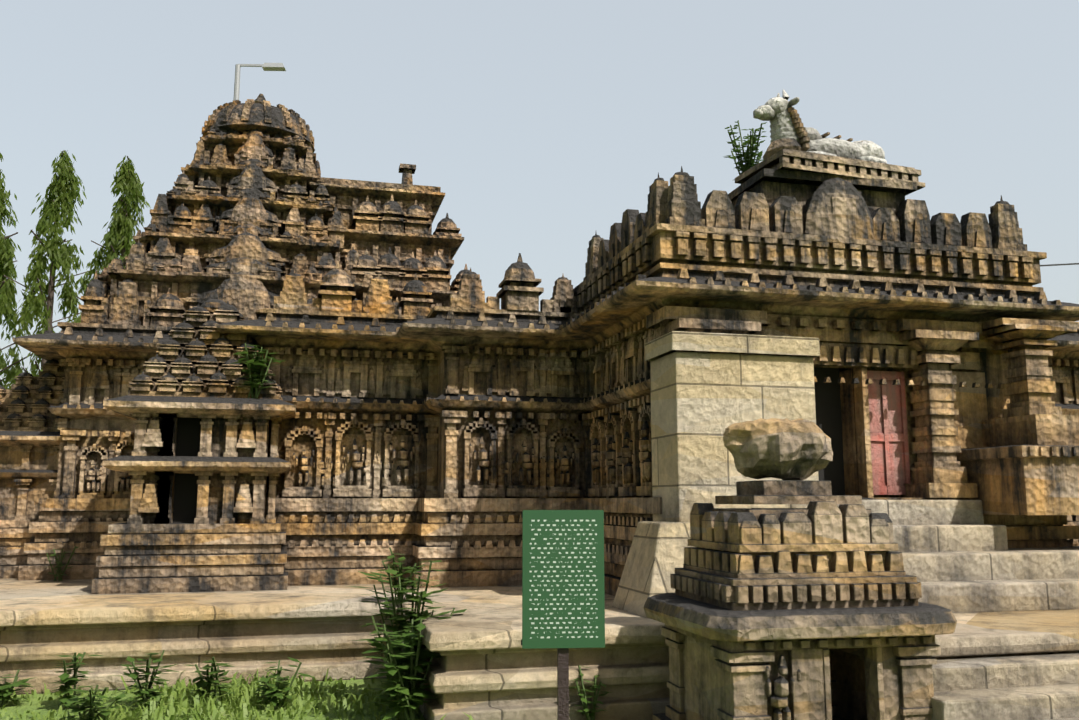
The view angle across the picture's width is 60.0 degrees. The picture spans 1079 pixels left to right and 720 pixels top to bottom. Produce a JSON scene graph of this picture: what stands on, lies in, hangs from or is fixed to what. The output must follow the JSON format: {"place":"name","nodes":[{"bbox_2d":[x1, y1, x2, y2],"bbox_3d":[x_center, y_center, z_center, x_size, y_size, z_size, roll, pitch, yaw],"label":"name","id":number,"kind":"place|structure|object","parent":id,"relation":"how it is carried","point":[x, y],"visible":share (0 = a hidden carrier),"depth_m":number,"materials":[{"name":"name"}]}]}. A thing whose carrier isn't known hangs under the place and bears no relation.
{"place":"outdoors","nodes":[
{"label":"outdoors","id":0,"kind":"place"},
{"bbox_2d":[0,665,472,719],"bbox_3d":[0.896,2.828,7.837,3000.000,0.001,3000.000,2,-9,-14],"label":"ground","id":1,"kind":"structure","parent":0,"point":[47,705],"depth_m":7.49,"materials":[{"name":"green plant"}]},
{"bbox_2d":[0,232,32,381],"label":"branches","id":2,"kind":"object","parent":1,"relation":"on","point":[5,237],"visible":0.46,"depth_m":24.94,"materials":[{"name":"brown plant"}]},
{"bbox_2d":[0,153,38,388],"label":"tree foliage","id":3,"kind":"object","parent":2,"relation":"attached to","point":[7,252],"visible":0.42,"depth_m":25.30,"materials":[{"name":"green plant"}]},
{"bbox_2d":[0,150,92,383],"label":"tree foliage","id":4,"kind":"object","parent":1,"relation":"on","point":[34,308],"visible":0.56,"depth_m":25.19,"materials":[{"name":"green plant"}]},
{"bbox_2d":[77,156,130,301],"bbox_3d":[-11.402,-0.157,24.897,2.431,11.004,2.861,2,-9,-14],"label":"tree trunk","id":5,"kind":"object","parent":1,"relation":"on","point":[123,250],"visible":0.06,"depth_m":25.39,"materials":[{"name":"brown plant"}]},
{"bbox_2d":[72,156,150,322],"bbox_3d":[-11.520,-0.691,24.960,2.602,9.962,3.351,-1,-9,5],"label":"tree foliage","id":6,"kind":"object","parent":5,"relation":"attached to","point":[121,225],"visible":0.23,"depth_m":25.41,"materials":[{"name":"green plant"}]},
{"bbox_2d":[233,63,285,99],"bbox_3d":[-5.668,-0.860,18.162,1.038,10.380,0.180,0,-9,-2],"label":"street lamp post","id":7,"kind":"object","parent":1,"relation":"on","point":[272,66],"visible":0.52,"depth_m":18.86,"materials":[{"name":"silver metal"}]},
{"bbox_2d":[0,120,767,719],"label":"weed plants","id":8,"kind":"object","parent":1,"relation":"on","point":[404,636],"visible":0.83,"depth_m":7.39,"materials":[{"name":"green plant"}]},
{"bbox_2d":[0,578,1078,719],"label":"stone platform","id":9,"kind":"structure","parent":1,"relation":"on","point":[485,666],"depth_m":8.10,"materials":[{"name":"stone"}]},
{"bbox_2d":[0,289,295,593],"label":"vimana niche shrines","id":10,"kind":"object","parent":9,"relation":"on","point":[229,539],"visible":0.83,"depth_m":10.08,"materials":[{"name":"stone"}]},
{"bbox_2d":[172,417,200,522],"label":"niche openings","id":11,"kind":"object","parent":10,"relation":"attached to","point":[186,485],"visible":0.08,"depth_m":10.26,"materials":[{"name":"black"}]},
{"bbox_2d":[18,497,1078,595],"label":"temple base mouldings","id":12,"kind":"object","parent":9,"relation":"on","point":[435,531],"visible":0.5,"depth_m":10.54,"materials":[{"name":"beige stone"}]},
{"bbox_2d":[30,319,1078,554],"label":"temple walls","id":13,"kind":"structure","parent":9,"relation":"on","point":[437,445],"depth_m":10.98,"materials":[{"name":"brown stone"}]},
{"bbox_2d":[12,262,1078,408],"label":"eaves","id":14,"kind":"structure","parent":13,"relation":"attached to","point":[640,297],"depth_m":9.97,"materials":[{"name":"brown stone"}]},
{"bbox_2d":[274,253,583,315],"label":"roof parapet","id":15,"kind":"structure","parent":14,"relation":"on","point":[518,284],"depth_m":11.14,"materials":[{"name":"stone"}]},
{"bbox_2d":[573,166,1046,310],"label":"parapet","id":16,"kind":"structure","parent":14,"relation":"on","point":[784,220],"depth_m":9.42,"materials":[{"name":"stone"}]},
{"bbox_2d":[735,107,924,195],"bbox_3d":[3.085,-2.233,10.081,1.770,0.861,0.941,3,-9,-20],"label":"statue pedestal","id":17,"kind":"object","parent":16,"relation":"on","point":[790,154],"visible":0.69,"depth_m":9.69,"materials":[{"name":"stone"}]},
{"bbox_2d":[753,89,886,163],"bbox_3d":[2.999,-2.420,10.110,1.579,0.857,0.726,2,-9,-14],"label":"bull statue","id":18,"kind":"object","parent":17,"relation":"attached to","point":[774,112],"visible":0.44,"depth_m":9.84,"materials":[{"name":"white stone"}]},
{"bbox_2d":[814,367,844,494],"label":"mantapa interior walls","id":19,"kind":"structure","parent":13,"relation":"on","point":[828,409],"depth_m":9.58,"materials":[{"name":"black stone"}]},
{"bbox_2d":[867,370,910,494],"bbox_3d":[3.470,0.730,9.410,0.485,1.240,0.073,2,-9,-14],"label":"door","id":20,"kind":"structure","parent":19,"relation":"attached to","point":[889,441],"depth_m":9.40,"materials":[{"name":"paint"}]},
{"bbox_2d":[612,331,819,617],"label":"masonry pier","id":21,"kind":"structure","parent":9,"relation":"on","point":[701,402],"depth_m":8.23,"materials":[{"name":"stone"}]},
{"bbox_2d":[837,500,1078,612],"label":"door steps","id":22,"kind":"structure","parent":9,"relation":"on","point":[959,556],"depth_m":8.37,"materials":[{"name":"stone"}]},
{"bbox_2d":[521,513,568,719],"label":"sign post","id":23,"kind":"object","parent":1,"relation":"on","point":[562,683],"visible":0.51,"depth_m":5.28,"materials":[{"name":"metal"}]},
{"bbox_2d":[522,510,604,648],"bbox_3d":[0.137,1.248,5.351,0.470,0.770,0.024,1,-9,-5],"label":"notice board","id":24,"kind":"object","parent":23,"relation":"attached to","point":[563,598],"visible":1,"depth_m":5.34,"materials":[{"name":"green metal"}]},
{"bbox_2d":[643,480,956,719],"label":"small shrine","id":25,"kind":"object","parent":1,"relation":"on","point":[761,613],"visible":1,"depth_m":5.96,"materials":[{"name":"stone"}]},
{"bbox_2d":[723,418,832,479],"bbox_3d":[1.699,0.631,6.562,0.802,0.462,0.636,2,-9,-14],"label":"boulder","id":26,"kind":"object","parent":25,"relation":"on","point":[788,449],"visible":0.96,"depth_m":6.37,"materials":[{"name":"beige stone"}]},
{"bbox_2d":[79,94,469,326],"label":"temple tower","id":27,"kind":"structure","parent":0,"point":[251,210],"depth_m":13.63,"materials":[{"name":"stone"}]},
{"bbox_2d":[0,0,1078,387],"label":"sky","id":28,"kind":"structure","parent":0,"point":[538,123],"materials":[{"name":"blue"}]},
{"bbox_2d":[646,306,1078,514],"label":"porch wall","id":29,"kind":"structure","parent":0,"point":[1011,447],"depth_m":9.23,"materials":[{"name":"beige stone"}]},
{"bbox_2d":[931,653,1078,719],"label":"front steps","id":30,"kind":"structure","parent":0,"point":[1037,687],"depth_m":6.12,"materials":[{"name":"stone"}]},
{"bbox_2d":[1040,263,1078,266],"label":"overhead wire","id":31,"kind":"object","parent":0,"point":[1060,264],"depth_m":15.97,"materials":[{"name":"grey metal"}]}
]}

